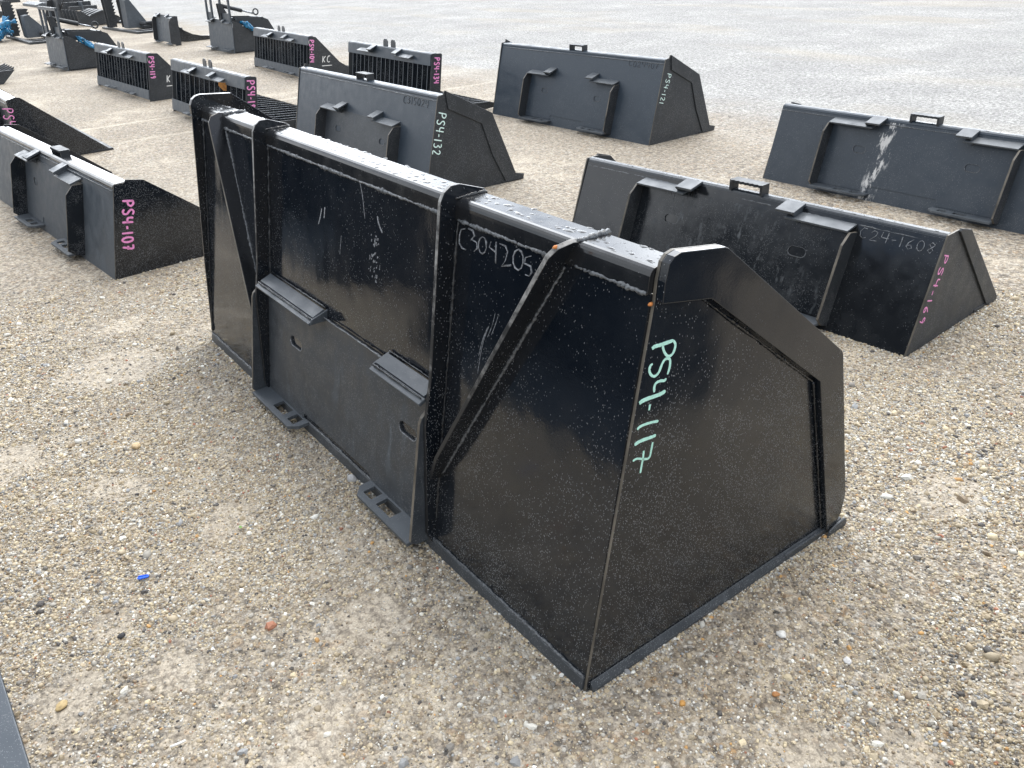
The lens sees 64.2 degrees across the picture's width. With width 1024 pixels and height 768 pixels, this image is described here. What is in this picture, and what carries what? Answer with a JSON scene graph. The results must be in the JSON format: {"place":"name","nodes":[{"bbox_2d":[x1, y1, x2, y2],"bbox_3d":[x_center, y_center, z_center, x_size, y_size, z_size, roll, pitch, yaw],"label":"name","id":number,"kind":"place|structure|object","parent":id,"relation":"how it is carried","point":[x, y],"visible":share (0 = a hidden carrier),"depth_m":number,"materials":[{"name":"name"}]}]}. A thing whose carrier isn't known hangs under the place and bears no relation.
{"place":"outdoors","nodes":[
{"label":"outdoors","id":0,"kind":"place"},
{"bbox_2d":[0,63,14,84],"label":"bucket","id":1,"kind":"object","parent":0,"point":[6,71],"visible":1,"depth_m":11.35,"materials":[{"name":"black paint"}]},
{"bbox_2d":[0,0,20,2],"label":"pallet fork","id":2,"kind":"object","parent":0,"point":[12,1],"visible":0.43,"depth_m":33.69,"materials":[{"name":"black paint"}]},
{"bbox_2d":[0,1,74,44],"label":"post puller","id":3,"kind":"object","parent":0,"point":[31,27],"visible":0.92,"depth_m":17.42,"materials":[{"name":"black paint"}]},
{"bbox_2d":[22,0,83,6],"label":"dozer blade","id":4,"kind":"object","parent":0,"point":[36,3],"visible":0.66,"depth_m":30.19,"materials":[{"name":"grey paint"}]},
{"bbox_2d":[45,0,65,20],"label":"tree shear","id":5,"kind":"object","parent":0,"point":[54,4],"visible":0.38,"depth_m":22.75,"materials":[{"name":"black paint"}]},
{"bbox_2d":[61,8,120,24],"bbox_3d":[-10.735,-9.425,20.896,1.080,0.360,1.490,-23,35,-32],"label":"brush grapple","id":6,"kind":"object","parent":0,"point":[87,16],"visible":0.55,"depth_m":20.41,"materials":[{"name":"black paint"}]},
{"bbox_2d":[101,0,181,33],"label":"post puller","id":7,"kind":"object","parent":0,"point":[130,15],"visible":0.86,"depth_m":18.60,"materials":[{"name":"black paint"}]},
{"bbox_2d":[0,0,1023,767],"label":"ground","id":8,"kind":"structure","parent":0,"point":[756,64],"depth_m":2.63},
{"bbox_2d":[0,671,30,767],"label":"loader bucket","id":9,"kind":"object","parent":8,"relation":"on","point":[13,753],"depth_m":1.77,"materials":[{"name":"black metal"}]},
{"bbox_2d":[0,89,113,154],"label":"loader bucket","id":10,"kind":"object","parent":8,"relation":"on","point":[21,112],"visible":0.53,"depth_m":6.86,"materials":[{"name":"black metal"}]},
{"bbox_2d":[55,700,67,710],"bbox_3d":[-1.025,0.733,1.857,0.023,0.017,0.031,4,29,12],"label":"stone","id":11,"kind":"object","parent":8,"relation":"on","point":[61,705],"visible":1,"depth_m":1.85,"materials":[{"name":"beige stone"}]},
{"bbox_2d":[37,6,116,70],"bbox_3d":[-6.734,-5.401,12.661,0.934,0.872,1.139,-24,35,-34],"label":"grapple bucket","id":12,"kind":"object","parent":8,"relation":"on","point":[68,52],"visible":0.89,"depth_m":12.43,"materials":[{"name":"grey paint"}]},
{"bbox_2d":[61,1,97,10],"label":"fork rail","id":13,"kind":"object","parent":8,"relation":"on","point":[78,5],"visible":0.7,"depth_m":26.78,"materials":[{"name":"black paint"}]},
{"bbox_2d":[0,124,203,279],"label":"loader bucket","id":14,"kind":"object","parent":8,"relation":"on","point":[107,222],"visible":0.97,"depth_m":4.48,"materials":[{"name":"grey paint"}]},
{"bbox_2d":[94,41,172,101],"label":"rock bucket","id":15,"kind":"object","parent":8,"relation":"on","point":[142,74],"visible":0.91,"depth_m":9.73,"materials":[{"name":"grey paint"}]},
{"bbox_2d":[131,442,140,448],"bbox_3d":[-1.301,0.215,2.826,0.033,0.020,0.029,21,37,36],"label":"stone","id":16,"kind":"object","parent":8,"relation":"on","point":[136,445],"visible":1,"depth_m":2.82,"materials":[{"name":"beige stone"}]},
{"bbox_2d":[152,13,209,45],"bbox_3d":[-6.228,-6.852,15.635,1.037,0.524,1.200,-21,33,-30],"label":"ripper attachment","id":17,"kind":"object","parent":8,"relation":"on","point":[166,28],"visible":0.94,"depth_m":15.55,"materials":[{"name":"grey paint"}]},
{"bbox_2d":[170,58,296,128],"bbox_3d":[-2.697,-2.994,8.210,1.002,0.589,2.087,-22,34,-31],"label":"rock bucket","id":18,"kind":"object","parent":8,"relation":"on","point":[190,80],"visible":0.67,"depth_m":8.07,"materials":[{"name":"grey paint"}]},
{"bbox_2d":[204,0,273,53],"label":"grapple bucket","id":19,"kind":"object","parent":8,"relation":"on","point":[227,36],"visible":0.74,"depth_m":13.63,"materials":[{"name":"grey paint"}]},
{"bbox_2d":[253,25,347,76],"bbox_3d":[-2.819,-4.649,11.246,1.003,0.592,2.048,-20,33,-29],"label":"rock bucket","id":20,"kind":"object","parent":8,"relation":"on","point":[284,51],"visible":0.96,"depth_m":10.79,"materials":[{"name":"black paint"}]},
{"bbox_2d":[347,474,356,481],"bbox_3d":[-0.510,0.301,2.602,0.030,0.026,0.032,-11,30,-15],"label":"stone","id":21,"kind":"object","parent":8,"relation":"on","point":[351,478],"visible":1,"depth_m":2.59,"materials":[{"name":"grey stone"}]},
{"bbox_2d":[296,63,523,187],"bbox_3d":[-0.920,-1.999,6.138,0.890,0.691,2.125,-22,34,-31],"label":"loader bucket","id":22,"kind":"object","parent":8,"relation":"on","point":[446,135],"visible":0.94,"depth_m":5.55,"materials":[{"name":"black paint"}]},
{"bbox_2d":[348,39,493,108],"bbox_3d":[-1.008,-3.232,8.428,0.873,0.660,1.772,-21,33,-29],"label":"rock bucket","id":23,"kind":"object","parent":8,"relation":"on","point":[394,64],"visible":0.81,"depth_m":8.10,"materials":[{"name":"black paint"}]},
{"bbox_2d":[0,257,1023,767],"bbox_3d":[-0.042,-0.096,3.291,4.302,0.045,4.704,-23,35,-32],"label":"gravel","id":24,"kind":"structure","parent":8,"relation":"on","point":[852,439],"depth_m":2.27,"materials":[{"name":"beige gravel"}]},
{"bbox_2d":[117,632,125,638],"bbox_3d":[-0.978,0.631,2.043,0.020,0.012,0.020,-13,30,-18],"label":"stone","id":25,"kind":"object","parent":24,"relation":"on","point":[121,635],"visible":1,"depth_m":2.04,"materials":[{"name":"grey stone"}]},
{"bbox_2d":[137,574,148,579],"bbox_3d":[-1.006,0.526,2.224,0.031,0.007,0.014,-6,29,-7],"label":"plastic scrap","id":26,"kind":"object","parent":24,"relation":"on","point":[140,577],"visible":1,"depth_m":2.22,"materials":[{"name":"blue plastic"}]},
{"bbox_2d":[170,739,185,747],"bbox_3d":[-0.716,0.771,1.748,0.032,0.007,0.006,-18,32,-26],"label":"plastic stick","id":27,"kind":"object","parent":24,"relation":"on","point":[178,743],"visible":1,"depth_m":1.75,"materials":[{"name":"white plastic"}]},
{"bbox_2d":[843,656,851,664],"bbox_3d":[0.774,0.638,1.881,0.020,0.014,0.020,-22,34,-32],"label":"stone","id":28,"kind":"object","parent":24,"relation":"on","point":[847,660],"visible":1,"depth_m":1.88,"materials":[{"name":"white stone"}]},
{"bbox_2d":[189,92,846,691],"bbox_3d":[-0.237,-0.332,2.694,1.026,1.010,2.503,-22,34,-31],"label":"loader bucket","id":29,"kind":"object","parent":8,"relation":"on","point":[583,458],"visible":1,"depth_m":1.95,"materials":[{"name":"black paint"}]},
{"bbox_2d":[492,39,714,145],"bbox_3d":[0.714,-2.678,7.259,0.865,0.673,2.105,-22,34,-32],"label":"loader bucket","id":30,"kind":"object","parent":8,"relation":"on","point":[645,100],"visible":1,"depth_m":6.83,"materials":[{"name":"black paint"}]},
{"bbox_2d":[679,700,685,706],"bbox_3d":[0.375,0.703,1.797,0.014,0.010,0.015,1,29,7],"label":"stone","id":31,"kind":"object","parent":8,"relation":"on","point":[682,703],"visible":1,"depth_m":1.79,"materials":[{"name":"orange stone"}]},
{"bbox_2d":[772,691,779,696],"bbox_3d":[0.585,0.688,1.808,0.019,0.009,0.015,-2,29,2],"label":"stone","id":32,"kind":"object","parent":8,"relation":"on","point":[775,694],"visible":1,"depth_m":1.80,"materials":[{"name":"orange stone"}]},
{"bbox_2d":[776,630,785,637],"bbox_3d":[0.647,0.601,1.959,0.023,0.015,0.023,-2,29,1],"label":"stone","id":33,"kind":"object","parent":8,"relation":"on","point":[781,633],"visible":1,"depth_m":1.95,"materials":[{"name":"white stone"}]},
{"bbox_2d":[572,153,996,356],"bbox_3d":[1.179,-0.767,3.905,0.876,0.502,1.920,-24,35,-34],"label":"loader bucket","id":34,"kind":"object","parent":8,"relation":"on","point":[899,288],"visible":0.97,"depth_m":3.43,"materials":[{"name":"black paint"}]},
{"bbox_2d":[763,102,1023,234],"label":"loader bucket","id":35,"kind":"object","parent":8,"relation":"on","point":[963,174],"visible":1,"depth_m":4.79,"materials":[{"name":"black paint"}]}
]}

